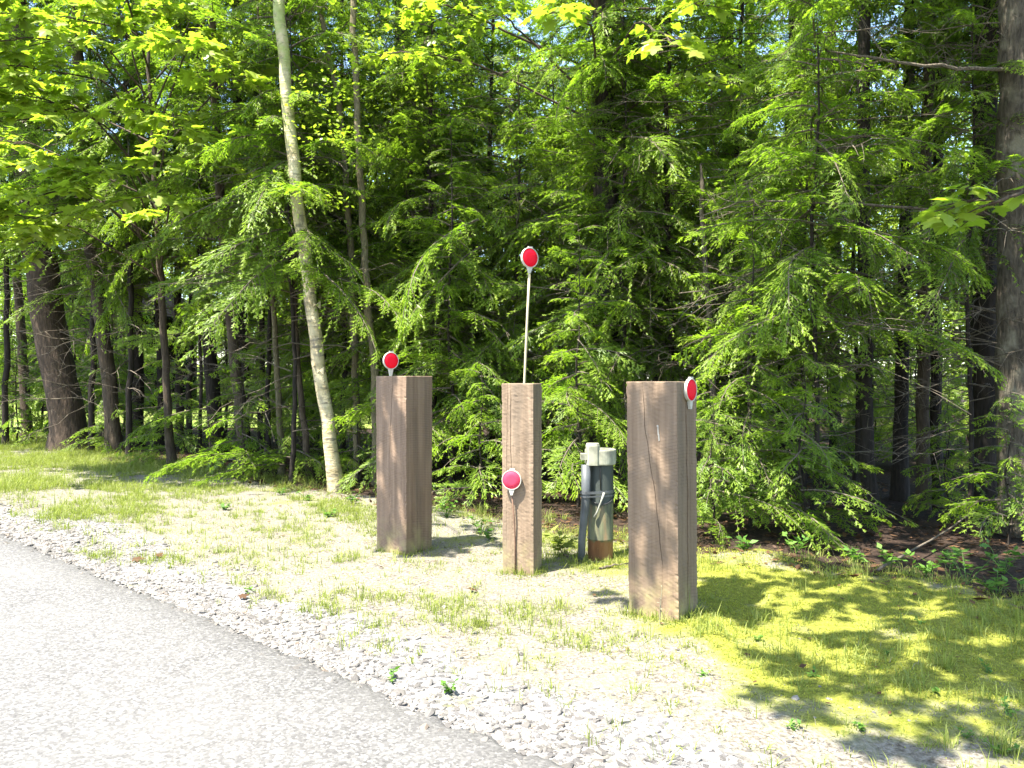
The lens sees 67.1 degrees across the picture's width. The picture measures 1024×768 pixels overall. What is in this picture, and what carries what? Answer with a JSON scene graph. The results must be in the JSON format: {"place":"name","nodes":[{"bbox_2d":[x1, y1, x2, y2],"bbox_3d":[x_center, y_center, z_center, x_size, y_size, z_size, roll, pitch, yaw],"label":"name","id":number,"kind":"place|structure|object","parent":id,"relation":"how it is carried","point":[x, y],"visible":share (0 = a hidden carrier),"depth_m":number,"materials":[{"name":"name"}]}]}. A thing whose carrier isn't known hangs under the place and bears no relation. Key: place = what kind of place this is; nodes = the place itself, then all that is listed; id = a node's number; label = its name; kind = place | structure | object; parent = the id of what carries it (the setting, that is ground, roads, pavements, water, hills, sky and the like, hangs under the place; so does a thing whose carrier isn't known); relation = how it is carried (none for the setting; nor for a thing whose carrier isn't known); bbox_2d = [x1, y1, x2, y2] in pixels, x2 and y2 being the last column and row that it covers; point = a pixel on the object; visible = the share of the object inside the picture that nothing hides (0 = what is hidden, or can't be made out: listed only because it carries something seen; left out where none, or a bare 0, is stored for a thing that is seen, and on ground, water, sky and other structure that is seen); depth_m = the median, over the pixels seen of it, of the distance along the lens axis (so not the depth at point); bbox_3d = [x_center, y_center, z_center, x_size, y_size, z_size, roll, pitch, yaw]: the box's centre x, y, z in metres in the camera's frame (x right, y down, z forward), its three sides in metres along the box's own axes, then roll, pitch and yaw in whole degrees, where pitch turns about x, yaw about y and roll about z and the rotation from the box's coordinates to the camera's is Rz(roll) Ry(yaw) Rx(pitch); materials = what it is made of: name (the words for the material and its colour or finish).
{"place":"outdoors","nodes":[
{"label":"outdoors","id":0,"kind":"place"},
{"bbox_2d":[0,365,449,427],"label":"lawn","id":1,"kind":"structure","parent":0,"point":[173,411],"depth_m":21.80,"materials":[{"name":"green plant"}]},
{"bbox_2d":[0,535,563,767],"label":"road","id":2,"kind":"structure","parent":0,"point":[95,672],"depth_m":3.05,"materials":[{"name":"grey asphalt"}]},
{"bbox_2d":[0,0,999,378],"label":"sky","id":3,"kind":"structure","parent":0,"point":[518,20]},
{"bbox_2d":[0,481,1019,767],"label":"gravel","id":4,"kind":"structure","parent":0,"point":[368,671],"depth_m":3.62,"materials":[{"name":"grey gravel"}]},
{"bbox_2d":[0,365,1023,767],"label":"ground","id":5,"kind":"structure","parent":0,"point":[908,753],"depth_m":4.07,"materials":[{"name":"beige plant"}]},
{"bbox_2d":[0,335,48,442],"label":"young hemlock","id":6,"kind":"object","parent":5,"relation":"on","point":[18,423],"visible":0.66,"depth_m":14.60,"materials":[{"name":"green plant"}]},
{"bbox_2d":[0,256,85,429],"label":"young hemlock","id":7,"kind":"object","parent":5,"relation":"on","point":[12,324],"visible":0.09,"depth_m":17.46,"materials":[{"name":"green plant"}]},
{"bbox_2d":[0,3,105,439],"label":"hemlock tree","id":8,"kind":"object","parent":5,"relation":"on","point":[18,301],"visible":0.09,"depth_m":15.43,"materials":[{"name":"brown plant"}]},
{"bbox_2d":[11,362,98,446],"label":"young hemlock","id":9,"kind":"object","parent":5,"relation":"on","point":[45,423],"visible":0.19,"depth_m":14.42,"materials":[{"name":"green plant"}]},
{"bbox_2d":[0,3,114,445],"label":"young hemlock","id":10,"kind":"object","parent":5,"relation":"on","point":[7,365],"visible":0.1,"depth_m":14.17,"materials":[{"name":"green plant"}]},
{"bbox_2d":[0,241,125,426],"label":"young hemlock","id":11,"kind":"object","parent":5,"relation":"on","point":[79,371],"visible":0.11,"depth_m":16.91,"materials":[{"name":"green plant"}]},
{"bbox_2d":[0,0,153,450],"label":"hemlock tree","id":12,"kind":"object","parent":5,"relation":"on","point":[69,425],"visible":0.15,"depth_m":13.37,"materials":[{"name":"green plant"}]},
{"bbox_2d":[0,0,186,451],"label":"young hemlock","id":13,"kind":"object","parent":5,"relation":"on","point":[91,411],"visible":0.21,"depth_m":12.68,"materials":[{"name":"green plant"}]},
{"bbox_2d":[10,5,183,454],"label":"hemlock tree","id":14,"kind":"object","parent":5,"relation":"on","point":[112,429],"visible":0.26,"depth_m":12.70,"materials":[{"name":"green plant"}]},
{"bbox_2d":[9,248,196,411],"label":"tree","id":15,"kind":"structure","parent":5,"relation":"on","point":[171,345],"depth_m":25.34,"materials":[{"name":"plant"}]},
{"bbox_2d":[38,268,174,439],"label":"young hemlock","id":16,"kind":"object","parent":5,"relation":"on","point":[99,376],"visible":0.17,"depth_m":16.05,"materials":[{"name":"green plant"}]},
{"bbox_2d":[57,351,157,454],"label":"young hemlock","id":17,"kind":"object","parent":5,"relation":"on","point":[97,428],"visible":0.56,"depth_m":12.99,"materials":[{"name":"green plant"}]},
{"bbox_2d":[47,238,175,429],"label":"young hemlock","id":18,"kind":"object","parent":5,"relation":"on","point":[146,354],"visible":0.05,"depth_m":18.52,"materials":[{"name":"green plant"}]},
{"bbox_2d":[0,0,225,447],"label":"hemlock tree","id":19,"kind":"object","parent":5,"relation":"on","point":[139,361],"visible":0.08,"depth_m":14.10,"materials":[{"name":"green plant"}]},
{"bbox_2d":[0,0,256,456],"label":"young hemlock","id":20,"kind":"object","parent":5,"relation":"on","point":[77,149],"visible":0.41,"depth_m":12.11,"materials":[{"name":"green plant"}]},
{"bbox_2d":[66,0,203,446],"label":"hemlock tree","id":21,"kind":"object","parent":5,"relation":"on","point":[160,441],"visible":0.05,"depth_m":13.93,"materials":[{"name":"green plant"}]},
{"bbox_2d":[43,0,266,449],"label":"young hemlock","id":22,"kind":"object","parent":5,"relation":"on","point":[188,387],"visible":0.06,"depth_m":12.71,"materials":[{"name":"green plant"}]},
{"bbox_2d":[0,0,311,464],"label":"maple tree","id":23,"kind":"object","parent":5,"relation":"on","point":[23,229],"visible":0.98,"depth_m":9.31,"materials":[{"name":"green plant"}]},
{"bbox_2d":[103,355,231,466],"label":"young hemlock","id":24,"kind":"object","parent":5,"relation":"on","point":[169,419],"visible":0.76,"depth_m":11.26,"materials":[{"name":"green plant"}]},
{"bbox_2d":[121,25,215,449],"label":"hemlock tree","id":25,"kind":"object","parent":5,"relation":"on","point":[179,389],"visible":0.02,"depth_m":13.54,"materials":[{"name":"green plant"}]},
{"bbox_2d":[114,52,250,461],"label":"young hemlock","id":26,"kind":"object","parent":5,"relation":"on","point":[170,333],"visible":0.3,"depth_m":11.46,"materials":[{"name":"green plant"}]},
{"bbox_2d":[90,0,300,457],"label":"hemlock tree","id":27,"kind":"object","parent":5,"relation":"on","point":[211,385],"visible":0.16,"depth_m":12.29,"materials":[{"name":"green plant"}]},
{"bbox_2d":[108,0,288,471],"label":"hemlock tree","id":28,"kind":"object","parent":5,"relation":"on","point":[219,186],"visible":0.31,"depth_m":10.51,"materials":[{"name":"green plant"}]},
{"bbox_2d":[92,0,331,458],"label":"hemlock tree","id":29,"kind":"object","parent":5,"relation":"on","point":[197,194],"visible":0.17,"depth_m":11.31,"materials":[{"name":"green plant"}]},
{"bbox_2d":[144,241,288,440],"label":"young hemlock","id":30,"kind":"object","parent":5,"relation":"on","point":[196,392],"visible":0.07,"depth_m":14.93,"materials":[{"name":"green plant"}]},
{"bbox_2d":[118,0,350,453],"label":"young hemlock","id":31,"kind":"object","parent":5,"relation":"on","point":[262,320],"visible":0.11,"depth_m":11.69,"materials":[{"name":"green plant"}]},
{"bbox_2d":[143,344,326,488],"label":"young hemlock","id":32,"kind":"object","parent":5,"relation":"on","point":[224,457],"visible":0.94,"depth_m":9.59,"materials":[{"name":"green plant"}]},
{"bbox_2d":[146,0,340,474],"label":"tree","id":33,"kind":"object","parent":5,"relation":"on","point":[280,432],"visible":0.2,"depth_m":10.07,"materials":[{"name":"green plant"}]},
{"bbox_2d":[195,301,300,445],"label":"young hemlock","id":34,"kind":"object","parent":5,"relation":"on","point":[232,399],"visible":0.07,"depth_m":14.35,"materials":[{"name":"green plant"}]},
{"bbox_2d":[141,0,368,469],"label":"sapling","id":35,"kind":"object","parent":5,"relation":"on","point":[268,373],"visible":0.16,"depth_m":10.62,"materials":[{"name":"green plant"}]},
{"bbox_2d":[172,0,372,478],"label":"tree","id":36,"kind":"object","parent":5,"relation":"on","point":[305,436],"visible":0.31,"depth_m":9.65,"materials":[{"name":"green plant"}]},
{"bbox_2d":[145,0,431,483],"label":"young hemlock","id":37,"kind":"object","parent":5,"relation":"on","point":[318,248],"visible":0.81,"depth_m":8.96,"materials":[{"name":"green plant"}]},
{"bbox_2d":[227,244,365,438],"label":"young hemlock","id":38,"kind":"object","parent":5,"relation":"on","point":[284,392],"visible":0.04,"depth_m":13.35,"materials":[{"name":"green plant"}]},
{"bbox_2d":[248,372,351,479],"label":"young hemlock","id":39,"kind":"object","parent":5,"relation":"on","point":[286,451],"visible":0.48,"depth_m":9.97,"materials":[{"name":"green plant"}]},
{"bbox_2d":[178,0,432,452],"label":"hemlock tree","id":40,"kind":"object","parent":5,"relation":"on","point":[250,313],"visible":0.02,"depth_m":12.96,"materials":[{"name":"green plant"}]},
{"bbox_2d":[273,0,344,491],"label":"birch tree","id":41,"kind":"object","parent":5,"relation":"on","point":[334,474],"visible":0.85,"depth_m":8.68,"materials":[{"name":"white plant"}]},
{"bbox_2d":[220,95,404,457],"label":"young hemlock","id":42,"kind":"object","parent":5,"relation":"on","point":[306,367],"visible":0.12,"depth_m":11.10,"materials":[{"name":"green plant"}]},
{"bbox_2d":[208,0,462,467],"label":"young hemlock","id":43,"kind":"object","parent":5,"relation":"on","point":[288,357],"visible":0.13,"depth_m":10.67,"materials":[{"name":"green plant"}]},
{"bbox_2d":[314,374,371,481],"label":"young hemlock","id":44,"kind":"object","parent":5,"relation":"on","point":[348,463],"visible":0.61,"depth_m":9.45,"materials":[{"name":"green plant"}]},
{"bbox_2d":[248,0,451,480],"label":"sapling","id":45,"kind":"object","parent":5,"relation":"on","point":[349,237],"visible":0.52,"depth_m":9.52,"materials":[{"name":"green plant"}]},
{"bbox_2d":[233,0,487,485],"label":"sapling","id":46,"kind":"object","parent":5,"relation":"on","point":[354,46],"visible":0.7,"depth_m":9.13,"materials":[{"name":"green plant"}]},
{"bbox_2d":[255,41,470,446],"bbox_3d":[-2.297,-2.109,12.429,3.552,6.820,3.375,0,1,-28],"label":"young hemlock","id":47,"kind":"object","parent":5,"relation":"on","point":[320,435],"depth_m":11.99,"materials":[{"name":"green plant"}]},
{"bbox_2d":[254,0,531,375],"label":"hemlock tree","id":48,"kind":"object","parent":5,"relation":"on","point":[387,33],"visible":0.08,"depth_m":11.15,"materials":[{"name":"green plant"}]},
{"bbox_2d":[376,376,431,554],"bbox_3d":[-0.802,0.626,5.764,0.302,1.371,0.302,0,1,34],"label":"wooden post","id":49,"kind":"object","parent":5,"relation":"on","point":[404,456],"visible":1,"depth_m":5.65,"materials":[{"name":"brown wood"}]},
{"bbox_2d":[302,42,515,473],"bbox_3d":[-1.362,-1.581,10.263,2.915,5.683,2.958,0,1,0],"label":"young hemlock","id":50,"kind":"object","parent":5,"relation":"on","point":[441,395],"visible":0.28,"depth_m":9.87,"materials":[{"name":"green plant"}]},
{"bbox_2d":[304,0,551,476],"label":"young hemlock","id":51,"kind":"object","parent":5,"relation":"on","point":[414,201],"visible":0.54,"depth_m":9.62,"materials":[{"name":"green plant"}]},
{"bbox_2d":[316,3,542,339],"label":"hemlock tree","id":52,"kind":"object","parent":5,"relation":"on","point":[456,20],"depth_m":14.14,"materials":[{"name":"green plant"}]},
{"bbox_2d":[326,93,567,493],"bbox_3d":[-0.724,-0.957,8.813,2.416,4.600,2.480,1,1,40],"label":"young hemlock","id":53,"kind":"object","parent":5,"relation":"on","point":[440,286],"visible":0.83,"depth_m":8.66,"materials":[{"name":"green plant"}]},
{"bbox_2d":[380,3,567,442],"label":"hemlock tree","id":54,"kind":"object","parent":5,"relation":"on","point":[472,89],"visible":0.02,"depth_m":14.88,"materials":[{"name":"green plant"}]},
{"bbox_2d":[382,0,589,467],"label":"young hemlock","id":55,"kind":"object","parent":5,"relation":"on","point":[506,40],"visible":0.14,"depth_m":10.82,"materials":[{"name":"green plant"}]},
{"bbox_2d":[432,357,565,509],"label":"young hemlock","id":56,"kind":"object","parent":5,"relation":"on","point":[482,485],"visible":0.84,"depth_m":7.65,"materials":[{"name":"green plant"}]},
{"bbox_2d":[414,21,619,468],"bbox_3d":[-0.016,-1.580,9.535,2.957,5.683,2.797,0,1,0],"label":"young hemlock","id":57,"kind":"object","parent":5,"relation":"on","point":[511,329],"visible":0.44,"depth_m":9.45,"materials":[{"name":"green plant"}]},
{"bbox_2d":[501,383,541,575],"bbox_3d":[0.067,0.661,5.175,0.224,1.331,0.223,0,1,18],"label":"wooden post","id":58,"kind":"object","parent":5,"relation":"on","point":[521,429],"visible":0.95,"depth_m":5.08,"materials":[{"name":"brown wood"}]},
{"bbox_2d":[502,469,521,570],"bbox_3d":[-0.001,0.925,5.067,0.130,0.742,0.040,0,1,10],"label":"reflector","id":59,"kind":"object","parent":58,"relation":"attached to","point":[511,480],"visible":0.98,"depth_m":5.05,"materials":[{"name":"red plastic"}]},
{"bbox_2d":[521,246,537,382],"bbox_3d":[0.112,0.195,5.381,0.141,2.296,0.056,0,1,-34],"label":"reflector","id":60,"kind":"object","parent":58,"relation":"on","point":[529,257],"visible":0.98,"depth_m":5.35,"materials":[{"name":"red plastic"}]},
{"bbox_2d":[439,19,635,462],"bbox_3d":[0.495,-2.115,11.551,3.329,6.820,3.569,0,1,-11],"label":"young hemlock","id":61,"kind":"object","parent":5,"relation":"on","point":[558,78],"visible":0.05,"depth_m":11.43,"materials":[{"name":"green plant"}]},
{"bbox_2d":[63,439,1023,735],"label":"leaf litter","id":62,"kind":"object","parent":5,"relation":"on","point":[859,537],"visible":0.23,"depth_m":6.47,"materials":[{"name":"brown plant"}]},
{"bbox_2d":[346,0,757,286],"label":"maple tree","id":63,"kind":"object","parent":5,"relation":"on","point":[689,44],"visible":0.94,"depth_m":7.95,"materials":[{"name":"green plant"}]},
{"bbox_2d":[489,220,645,515],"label":"young hemlock","id":64,"kind":"object","parent":5,"relation":"on","point":[570,471],"visible":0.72,"depth_m":7.52,"materials":[{"name":"green plant"}]},
{"bbox_2d":[157,498,1023,765],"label":"moss","id":65,"kind":"object","parent":5,"relation":"on","point":[890,595],"visible":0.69,"depth_m":3.98,"materials":[{"name":"green plant"}]},
{"bbox_2d":[464,0,716,442],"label":"hemlock tree","id":66,"kind":"object","parent":5,"relation":"on","point":[566,83],"visible":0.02,"depth_m":13.05,"materials":[{"name":"green plant"}]},
{"bbox_2d":[441,0,751,484],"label":"hemlock tree","id":67,"kind":"object","parent":5,"relation":"on","point":[557,116],"visible":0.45,"depth_m":8.87,"materials":[{"name":"green plant"}]},
{"bbox_2d":[578,443,615,561],"bbox_3d":[0.614,0.880,5.478,0.222,0.928,0.292,0,1,27],"label":"well pipe","id":68,"kind":"object","parent":5,"relation":"on","point":[597,493],"visible":0.95,"depth_m":5.42,"materials":[{"name":"paint"}]},
{"bbox_2d":[472,0,767,475],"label":"young hemlock","id":69,"kind":"object","parent":5,"relation":"on","point":[518,121],"visible":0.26,"depth_m":9.26,"materials":[{"name":"green plant"}]},
{"bbox_2d":[499,0,802,492],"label":"young hemlock","id":70,"kind":"object","parent":5,"relation":"on","point":[589,137],"visible":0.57,"depth_m":8.58,"materials":[{"name":"green plant"}]},
{"bbox_2d":[626,381,697,621],"bbox_3d":[0.827,0.654,4.250,0.304,1.337,0.301,0,1,34],"label":"wooden post","id":71,"kind":"object","parent":5,"relation":"on","point":[662,476],"visible":0.98,"depth_m":4.13,"materials":[{"name":"brown wood"}]},
{"bbox_2d":[528,0,796,486],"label":"young hemlock","id":72,"kind":"object","parent":5,"relation":"on","point":[666,241],"visible":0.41,"depth_m":8.73,"materials":[{"name":"green plant"}]},
{"bbox_2d":[612,85,825,499],"bbox_3d":[2.220,-0.923,8.123,2.040,4.624,2.086,1,1,42],"label":"sapling","id":73,"kind":"object","parent":5,"relation":"on","point":[704,250],"visible":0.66,"depth_m":8.17,"materials":[{"name":"green plant"}]},
{"bbox_2d":[696,391,772,549],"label":"young hemlock","id":74,"kind":"object","parent":5,"relation":"on","point":[715,505],"visible":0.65,"depth_m":6.11,"materials":[{"name":"green plant"}]},
{"bbox_2d":[619,0,850,463],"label":"hemlock tree","id":75,"kind":"object","parent":5,"relation":"on","point":[747,130],"visible":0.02,"depth_m":11.60,"materials":[{"name":"green plant"}]},
{"bbox_2d":[618,0,884,487],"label":"young hemlock","id":76,"kind":"object","parent":5,"relation":"on","point":[736,107],"visible":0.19,"depth_m":9.41,"materials":[{"name":"green plant"}]},
{"bbox_2d":[625,173,886,554],"bbox_3d":[2.071,-0.060,6.476,1.622,3.448,2.226,0,1,-36],"label":"young hemlock","id":77,"kind":"object","parent":5,"relation":"on","point":[752,458],"visible":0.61,"depth_m":6.45,"materials":[{"name":"green plant"}]},
{"bbox_2d":[674,0,907,507],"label":"young hemlock","id":78,"kind":"object","parent":5,"relation":"on","point":[786,189],"visible":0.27,"depth_m":7.57,"materials":[{"name":"green plant"}]},
{"bbox_2d":[688,0,901,461],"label":"hemlock tree","id":79,"kind":"object","parent":5,"relation":"on","point":[774,137],"visible":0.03,"depth_m":11.34,"materials":[{"name":"green plant"}]},
{"bbox_2d":[702,349,918,557],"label":"young hemlock","id":80,"kind":"object","parent":5,"relation":"on","point":[817,451],"visible":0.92,"depth_m":6.05,"materials":[{"name":"green plant"}]},
{"bbox_2d":[747,10,901,458],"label":"hemlock tree","id":81,"kind":"object","parent":5,"relation":"on","point":[836,443],"visible":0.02,"depth_m":12.13,"materials":[{"name":"green plant"}]},
{"bbox_2d":[771,272,893,462],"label":"young hemlock","id":82,"kind":"object","parent":5,"relation":"on","point":[829,426],"visible":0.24,"depth_m":11.01,"materials":[{"name":"green plant"}]},
{"bbox_2d":[666,0,1006,515],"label":"young hemlock","id":83,"kind":"object","parent":5,"relation":"on","point":[811,252],"visible":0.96,"depth_m":6.48,"materials":[{"name":"green plant"}]},
{"bbox_2d":[675,0,1023,537],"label":"hemlock tree","id":84,"kind":"object","parent":5,"relation":"on","point":[1009,140],"visible":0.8,"depth_m":6.31,"materials":[{"name":"brown plant"}]},
{"bbox_2d":[739,4,973,493],"bbox_3d":[3.857,-1.992,8.556,2.684,6.583,3.043,0,1,-34],"label":"young hemlock","id":85,"kind":"object","parent":5,"relation":"on","point":[856,352],"visible":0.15,"depth_m":8.41,"materials":[{"name":"green plant"}]},
{"bbox_2d":[738,0,1004,518],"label":"hemlock tree","id":86,"kind":"object","parent":5,"relation":"on","point":[983,407],"visible":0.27,"depth_m":7.12,"materials":[{"name":"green plant"}]},
{"bbox_2d":[759,0,984,515],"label":"hemlock tree","id":87,"kind":"object","parent":5,"relation":"on","point":[866,443],"visible":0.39,"depth_m":7.35,"materials":[{"name":"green plant"}]},
{"bbox_2d":[841,296,914,450],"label":"young hemlock","id":88,"kind":"object","parent":5,"relation":"on","point":[852,412],"visible":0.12,"depth_m":13.65,"materials":[{"name":"green plant"}]},
{"bbox_2d":[762,0,998,501],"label":"hemlock tree","id":89,"kind":"object","parent":5,"relation":"on","point":[899,487],"visible":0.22,"depth_m":8.14,"materials":[{"name":"green plant"}]},
{"bbox_2d":[846,370,916,462],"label":"young hemlock","id":90,"kind":"object","parent":5,"relation":"on","point":[889,425],"visible":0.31,"depth_m":10.56,"materials":[{"name":"green plant"}]},
{"bbox_2d":[831,0,978,509],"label":"hemlock tree","id":91,"kind":"object","parent":5,"relation":"on","point":[922,422],"visible":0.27,"depth_m":7.65,"materials":[{"name":"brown plant"}]},
{"bbox_2d":[821,61,998,411],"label":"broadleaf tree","id":92,"kind":"object","parent":5,"relation":"on","point":[957,328],"visible":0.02,"depth_m":26.48,"materials":[{"name":"green plant"}]},
{"bbox_2d":[824,6,998,461],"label":"hemlock tree","id":93,"kind":"object","parent":5,"relation":"on","point":[896,167],"visible":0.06,"depth_m":12.09,"materials":[{"name":"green plant"}]},
{"bbox_2d":[845,1,991,508],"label":"hemlock tree","id":94,"kind":"object","parent":5,"relation":"on","point":[934,416],"visible":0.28,"depth_m":7.76,"materials":[{"name":"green plant"}]},
{"bbox_2d":[874,296,965,457],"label":"young hemlock","id":95,"kind":"object","parent":5,"relation":"on","point":[943,405],"visible":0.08,"depth_m":12.61,"materials":[{"name":"green plant"}]},
{"bbox_2d":[825,0,1023,526],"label":"young hemlock","id":96,"kind":"object","parent":5,"relation":"on","point":[968,249],"visible":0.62,"depth_m":6.69,"materials":[{"name":"green plant"}]},
{"bbox_2d":[881,373,972,478],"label":"young hemlock","id":97,"kind":"object","parent":5,"relation":"on","point":[943,409],"visible":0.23,"depth_m":10.14,"materials":[{"name":"green plant"}]},
{"bbox_2d":[901,406,990,527],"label":"young hemlock","id":98,"kind":"object","parent":5,"relation":"on","point":[912,500],"visible":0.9,"depth_m":6.91,"materials":[{"name":"green plant"}]},
{"bbox_2d":[910,182,1023,235],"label":"maple tree","id":99,"kind":"object","parent":5,"relation":"on","point":[937,216],"visible":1,"depth_m":4.06,"materials":[{"name":"green plant"}]},
{"bbox_2d":[937,388,1023,548],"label":"young hemlock","id":100,"kind":"object","parent":5,"relation":"on","point":[1010,502],"visible":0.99,"depth_m":5.92,"materials":[{"name":"green plant"}]},
{"bbox_2d":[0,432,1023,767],"bbox_3d":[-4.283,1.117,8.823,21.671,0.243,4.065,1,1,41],"label":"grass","id":101,"kind":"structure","parent":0,"point":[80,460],"depth_m":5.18,"materials":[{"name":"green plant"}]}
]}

